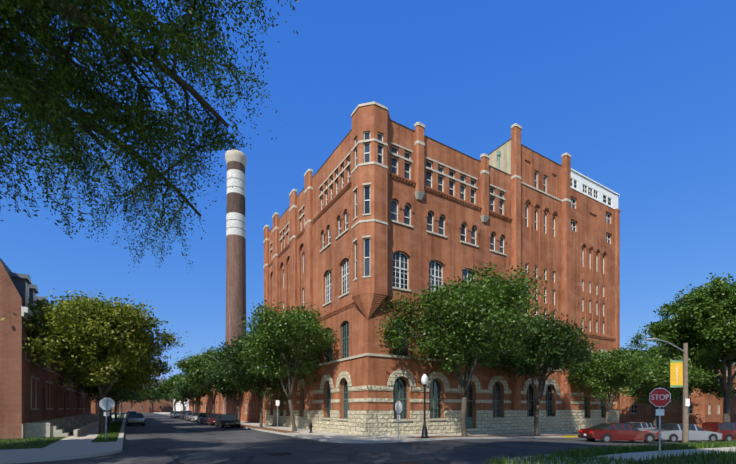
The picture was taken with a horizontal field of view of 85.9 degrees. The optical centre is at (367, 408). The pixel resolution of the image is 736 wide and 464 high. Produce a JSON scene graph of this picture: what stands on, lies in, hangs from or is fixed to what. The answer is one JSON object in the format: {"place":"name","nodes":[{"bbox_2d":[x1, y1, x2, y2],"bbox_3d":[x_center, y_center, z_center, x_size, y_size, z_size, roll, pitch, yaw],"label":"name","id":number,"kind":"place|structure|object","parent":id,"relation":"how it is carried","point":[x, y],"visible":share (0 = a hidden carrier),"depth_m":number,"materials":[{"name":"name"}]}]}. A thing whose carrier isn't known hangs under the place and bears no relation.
{"place":"outdoors","nodes":[
{"label":"outdoors","id":0,"kind":"place"},
{"bbox_2d":[0,412,125,463],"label":"pavement","id":1,"kind":"structure","parent":0,"point":[73,447],"depth_m":17.69,"materials":[{"name":"concrete"}]},
{"bbox_2d":[0,412,121,449],"bbox_3d":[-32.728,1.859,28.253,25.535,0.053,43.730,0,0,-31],"label":"grass","id":2,"kind":"structure","parent":1,"relation":"on","point":[112,432],"depth_m":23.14,"materials":[{"name":"green plant"}]},
{"bbox_2d":[94,412,124,441],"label":"lawn verge","id":3,"kind":"structure","parent":1,"relation":"on","point":[118,419],"depth_m":60.92,"materials":[{"name":"green plant"}]},
{"bbox_2d":[99,397,113,438],"bbox_3d":[-15.545,0.664,23.552,0.750,2.650,0.057,0,0,-31],"label":"stop sign","id":4,"kind":"object","parent":3,"relation":"on","point":[107,403],"visible":0.98,"depth_m":23.52,"materials":[{"name":"grey metal"}]},
{"bbox_2d":[12,413,516,463],"bbox_3d":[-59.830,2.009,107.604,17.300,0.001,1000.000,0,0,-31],"label":"road","id":5,"kind":"structure","parent":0,"point":[157,438],"depth_m":18.81,"materials":[{"name":"grey asphalt"}]},
{"bbox_2d":[127,413,144,425],"bbox_3d":[-27.358,1.305,46.609,1.810,1.392,4.775,0,0,-31],"label":"car","id":6,"kind":"object","parent":5,"relation":"on","point":[135,418],"visible":1,"depth_m":45.26,"materials":[{"name":"grey metal"}]},
{"bbox_2d":[173,411,180,417],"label":"car","id":7,"kind":"object","parent":5,"relation":"on","point":[176,414],"visible":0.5,"depth_m":79.74,"materials":[{"name":"white metal"}]},
{"bbox_2d":[180,410,191,419],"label":"car","id":8,"kind":"object","parent":5,"relation":"on","point":[182,414],"visible":0.44,"depth_m":68.83,"materials":[{"name":"grey metal"}]},
{"bbox_2d":[185,412,192,420],"bbox_3d":[-28.256,1.305,63.633,1.810,1.392,4.775,0,0,-31],"label":"car","id":9,"kind":"object","parent":5,"relation":"on","point":[188,416],"visible":0.48,"depth_m":62.89,"materials":[{"name":"beige metal"}]},
{"bbox_2d":[190,412,203,421],"bbox_3d":[-24.871,1.305,58.084,1.810,1.392,4.775,0,0,-31],"label":"car","id":10,"kind":"object","parent":5,"relation":"on","point":[193,417],"visible":0.52,"depth_m":57.33,"materials":[{"name":"white metal"}]},
{"bbox_2d":[197,413,208,423],"bbox_3d":[-21.485,1.305,52.535,1.810,1.392,4.775,0,0,-31],"label":"car","id":11,"kind":"object","parent":5,"relation":"on","point":[201,418],"visible":0.56,"depth_m":51.75,"materials":[{"name":"silver metal"}]},
{"bbox_2d":[205,413,221,425],"bbox_3d":[-18.100,1.305,46.987,1.810,1.392,4.775,0,0,-31],"label":"car","id":12,"kind":"object","parent":5,"relation":"on","point":[210,418],"visible":0.58,"depth_m":46.23,"materials":[{"name":"red metal"}]},
{"bbox_2d":[215,414,240,427],"bbox_3d":[-14.714,1.305,41.438,1.810,1.392,4.775,0,0,-31],"label":"car","id":13,"kind":"object","parent":5,"relation":"on","point":[223,420],"visible":1,"depth_m":40.37,"materials":[{"name":"grey metal"}]},
{"bbox_2d":[268,453,290,454],"bbox_3d":[-3.875,2.002,17.338,1.000,0.009,1.000,0,0,-31],"label":"manhole","id":14,"kind":"object","parent":5,"relation":"on","point":[279,453],"visible":0.98,"depth_m":17.46,"materials":[{"name":"black metal"}]},
{"bbox_2d":[400,462,423,463],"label":"manhole","id":15,"kind":"object","parent":5,"relation":"on","point":[411,463],"visible":1,"depth_m":14.34,"materials":[{"name":"black metal"}]},
{"bbox_2d":[153,412,578,442],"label":"pavement","id":16,"kind":"structure","parent":0,"point":[326,436],"depth_m":27.43,"materials":[{"name":"concrete"}]},
{"bbox_2d":[194,389,220,412],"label":"brick building","id":17,"kind":"structure","parent":16,"relation":"on","point":[207,407],"depth_m":85.06,"materials":[{"name":"brick"}]},
{"bbox_2d":[167,414,299,432],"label":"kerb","id":18,"kind":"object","parent":16,"relation":"on","point":[272,429],"visible":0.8,"depth_m":35.10,"materials":[{"name":"grey concrete"}]},
{"bbox_2d":[211,327,291,426],"bbox_3d":[-11.364,-3.149,38.710,9.357,10.475,8.898,0,0,13],"label":"tree","id":19,"kind":"object","parent":18,"relation":"in","point":[233,366],"visible":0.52,"depth_m":36.97,"materials":[{"name":"green plant"}]},
{"bbox_2d":[230,300,339,430],"bbox_3d":[-6.212,-3.460,32.988,10.114,11.098,11.863,0,0,-31],"label":"tree","id":20,"kind":"object","parent":18,"relation":"in","point":[290,341],"visible":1,"depth_m":31.15,"materials":[{"name":"green plant"}]},
{"bbox_2d":[225,149,246,348],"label":"chimney stack","id":21,"kind":"object","parent":16,"relation":"on","point":[236,161],"visible":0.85,"depth_m":76.88,"materials":[{"name":"brick"}]},
{"bbox_2d":[221,387,264,423],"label":"brick building","id":22,"kind":"structure","parent":16,"relation":"on","point":[249,409],"depth_m":56.15,"materials":[{"name":"brick"}]},
{"bbox_2d":[276,400,278,430],"bbox_3d":[-7.523,0.639,32.914,0.300,2.700,0.054,0,0,-11],"label":"parking sign","id":23,"kind":"object","parent":16,"relation":"on","point":[277,403],"visible":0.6,"depth_m":32.90,"materials":[{"name":"white metal"}]},
{"bbox_2d":[395,401,401,438],"bbox_3d":[1.849,0.764,24.052,0.057,2.450,0.739,0,0,-31],"label":"stop sign","id":24,"kind":"object","parent":16,"relation":"on","point":[398,406],"visible":1,"depth_m":24.02,"materials":[{"name":"grey metal"}]},
{"bbox_2d":[263,101,619,435],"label":"brewery building","id":25,"kind":"structure","parent":16,"relation":"on","point":[382,207],"depth_m":32.44,"materials":[{"name":"brick"}]},
{"bbox_2d":[409,435,577,438],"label":"curb","id":26,"kind":"structure","parent":16,"relation":"on","point":[489,436],"depth_m":28.39,"materials":[{"name":"grey concrete"}]},
{"bbox_2d":[421,372,427,437],"bbox_3d":[3.580,-0.196,24.991,0.480,4.170,0.468,0,0,-31],"label":"lamp post","id":27,"kind":"object","parent":26,"relation":"on","point":[424,380],"visible":1,"depth_m":24.90,"materials":[{"name":"black metal"}]},
{"bbox_2d":[0,0,735,378],"label":"sky","id":28,"kind":"structure","parent":0,"point":[640,95],"materials":[{"name":"blue"}]},
{"bbox_2d":[399,437,735,456],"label":"road","id":29,"kind":"structure","parent":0,"point":[513,447],"depth_m":22.55,"materials":[{"name":"grey asphalt"}]},
{"bbox_2d":[578,423,658,442],"bbox_3d":[17.186,1.669,27.119,4.826,1.312,1.810,0,0,-3],"label":"car","id":30,"kind":"object","parent":29,"relation":"on","point":[605,432],"visible":0.96,"depth_m":26.29,"materials":[{"name":"red metal"}]},
{"bbox_2d":[626,422,656,430],"bbox_3d":[25.062,1.994,36.975,4.674,1.372,1.810,0,0,-16],"label":"grey car","id":31,"kind":"object","parent":29,"relation":"on","point":[642,426],"visible":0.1,"depth_m":36.31,"materials":[{"name":"silver metal"}]},
{"bbox_2d":[646,423,722,442],"bbox_3d":[23.861,1.845,29.990,4.978,1.392,1.810,0,0,-3],"label":"silver sedan","id":32,"kind":"object","parent":29,"relation":"on","point":[671,432],"visible":0.85,"depth_m":29.17,"materials":[{"name":"grey metal"}]},
{"bbox_2d":[701,422,735,441],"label":"red suv","id":33,"kind":"object","parent":29,"relation":"on","point":[727,430],"visible":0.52,"depth_m":31.98,"materials":[{"name":"red metal"}]},
{"bbox_2d":[503,447,735,463],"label":"pavement","id":34,"kind":"structure","parent":0,"point":[638,455],"depth_m":16.16,"materials":[{"name":"concrete"}]},
{"bbox_2d":[649,387,670,455],"bbox_3d":[11.613,0.580,15.742,0.739,2.822,0.057,0,0,14],"label":"stop sign","id":35,"kind":"object","parent":34,"relation":"on","point":[659,397],"visible":0.98,"depth_m":15.73,"materials":[{"name":"red metal"}]},
{"bbox_2d":[625,452,735,463],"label":"lawn","id":36,"kind":"structure","parent":34,"relation":"on","point":[651,462],"depth_m":14.04,"materials":[{"name":"green plant"}]},
{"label":"verge","id":37,"kind":"object","parent":34,"relation":"on","visible":0},
{"bbox_2d":[486,439,735,463],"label":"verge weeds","id":38,"kind":"object","parent":37,"relation":"on","point":[579,455],"visible":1,"depth_m":14.81,"materials":[{"name":"green plant"}]},
{"bbox_3d":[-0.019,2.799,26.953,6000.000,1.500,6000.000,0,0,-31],"label":"terrain","id":39,"kind":"structure","parent":0,"visible":0},
{"bbox_2d":[0,258,107,438],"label":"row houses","id":40,"kind":"structure","parent":39,"relation":"on","point":[34,402],"depth_m":25.64,"materials":[{"name":"brick"}]},
{"bbox_2d":[1,288,186,433],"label":"tree","id":41,"kind":"object","parent":39,"relation":"on","point":[95,339],"visible":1,"depth_m":27.66,"materials":[{"name":"green plant"}]},
{"bbox_2d":[91,395,98,413],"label":"brick building","id":42,"kind":"structure","parent":39,"relation":"on","point":[94,407],"depth_m":118.56,"materials":[{"name":"brick"}]},
{"bbox_2d":[81,374,132,421],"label":"tree","id":43,"kind":"object","parent":39,"relation":"on","point":[94,392],"visible":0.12,"depth_m":54.11,"materials":[{"name":"green plant"}]},
{"bbox_2d":[58,350,177,425],"bbox_3d":[-26.819,-3.377,41.568,12.017,10.931,10.842,0,0,-31],"label":"tree","id":44,"kind":"object","parent":39,"relation":"on","point":[165,363],"visible":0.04,"depth_m":41.08,"materials":[{"name":"green plant"}]},
{"bbox_2d":[114,396,143,416],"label":"tree","id":45,"kind":"object","parent":39,"relation":"on","point":[137,399],"depth_m":89.80,"materials":[{"name":"green plant"}]},
{"bbox_2d":[114,384,144,418],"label":"tree","id":46,"kind":"object","parent":39,"relation":"on","point":[135,397],"visible":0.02,"depth_m":68.42,"materials":[{"name":"green plant"}]},
{"bbox_2d":[124,393,144,410],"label":"tree","id":47,"kind":"object","parent":39,"relation":"on","point":[132,404],"visible":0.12,"depth_m":174.21,"materials":[{"name":"green plant"}]},
{"bbox_2d":[107,379,172,412],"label":"brick building","id":48,"kind":"structure","parent":39,"relation":"on","point":[160,406],"depth_m":186.20,"materials":[{"name":"brick"}]},
{"bbox_2d":[0,0,298,272],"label":"tree","id":49,"kind":"object","parent":39,"relation":"on","point":[40,101],"visible":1,"depth_m":9.57,"materials":[{"name":"green plant"}]},
{"bbox_2d":[142,385,161,412],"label":"tree","id":50,"kind":"object","parent":39,"relation":"on","point":[153,399],"visible":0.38,"depth_m":176.48,"materials":[{"name":"green plant"}]},
{"bbox_2d":[149,381,186,410],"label":"tree","id":51,"kind":"object","parent":39,"relation":"on","point":[163,395],"visible":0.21,"depth_m":108.91,"materials":[{"name":"green plant"}]},
{"bbox_2d":[158,373,198,409],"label":"tree","id":52,"kind":"object","parent":39,"relation":"on","point":[169,383],"visible":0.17,"depth_m":92.21,"materials":[{"name":"green plant"}]},
{"bbox_2d":[174,400,188,410],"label":"building","id":53,"kind":"structure","parent":39,"relation":"on","point":[179,407],"depth_m":158.35,"materials":[{"name":"paint"}]},
{"bbox_2d":[173,375,213,411],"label":"tree","id":54,"kind":"object","parent":39,"relation":"on","point":[183,390],"visible":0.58,"depth_m":78.79,"materials":[{"name":"green plant"}]},
{"bbox_2d":[174,344,232,412],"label":"tree","id":55,"kind":"object","parent":39,"relation":"on","point":[193,366],"visible":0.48,"depth_m":55.65,"materials":[{"name":"green plant"}]},
{"bbox_2d":[198,354,224,413],"bbox_3d":[-19.746,-2.346,50.060,3.190,8.870,0.320,0,0,-31],"label":"street light","id":56,"kind":"object","parent":39,"relation":"on","point":[224,398],"visible":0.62,"depth_m":50.57,"materials":[{"name":"grey metal"}]},
{"bbox_2d":[198,359,256,419],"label":"tree","id":57,"kind":"object","parent":39,"relation":"on","point":[225,388],"visible":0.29,"depth_m":47.11,"materials":[{"name":"green plant"}]},
{"bbox_2d":[373,262,552,435],"bbox_3d":[7.109,-4.184,27.053,12.594,12.669,13.369,0,0,-31],"label":"tree","id":58,"kind":"object","parent":39,"relation":"on","point":[466,317],"visible":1,"depth_m":25.69,"materials":[{"name":"green plant"}]},
{"bbox_2d":[481,308,603,435],"bbox_3d":[14.167,-2.635,32.447,9.202,10.043,9.134,0,0,-31],"label":"tree","id":59,"kind":"object","parent":39,"relation":"on","point":[564,345],"visible":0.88,"depth_m":30.00,"materials":[{"name":"green plant"}]},
{"bbox_2d":[561,340,664,422],"bbox_3d":[22.689,-1.683,37.688,8.578,8.791,8.279,0,0,16],"label":"tree","id":60,"kind":"object","parent":39,"relation":"on","point":[619,368],"visible":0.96,"depth_m":36.30,"materials":[{"name":"green plant"}]},
{"bbox_2d":[625,332,673,426],"bbox_3d":[42.415,-4.059,57.419,14.116,15.176,14.371,0,0,21],"label":"tree","id":61,"kind":"object","parent":39,"relation":"on","point":[659,350],"visible":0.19,"depth_m":56.63,"materials":[{"name":"green plant"}]},
{"bbox_2d":[645,338,689,443],"bbox_3d":[17.230,-0.798,22.830,3.145,6.370,0.431,0,0,-16],"label":"street light","id":62,"kind":"object","parent":39,"relation":"on","point":[678,373],"visible":1,"depth_m":23.13,"materials":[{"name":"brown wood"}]},
{"bbox_2d":[621,350,718,426],"bbox_3d":[30.102,-1.665,41.606,9.959,9.308,9.941,0,0,-31],"label":"tree","id":63,"kind":"object","parent":39,"relation":"on","point":[649,387],"visible":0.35,"depth_m":39.89,"materials":[{"name":"green plant"}]},
{"bbox_2d":[619,363,735,427],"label":"brick building","id":64,"kind":"structure","parent":39,"relation":"on","point":[703,409],"depth_m":64.65,"materials":[{"name":"brick"}]},
{"bbox_2d":[637,272,735,421],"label":"tree","id":65,"kind":"object","parent":39,"relation":"on","point":[704,327],"visible":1,"depth_m":40.55,"materials":[{"name":"green plant"}]},
{"bbox_2d":[661,353,735,403],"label":"tree","id":66,"kind":"object","parent":39,"relation":"on","point":[714,387],"visible":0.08,"depth_m":48.29,"materials":[{"name":"green plant"}]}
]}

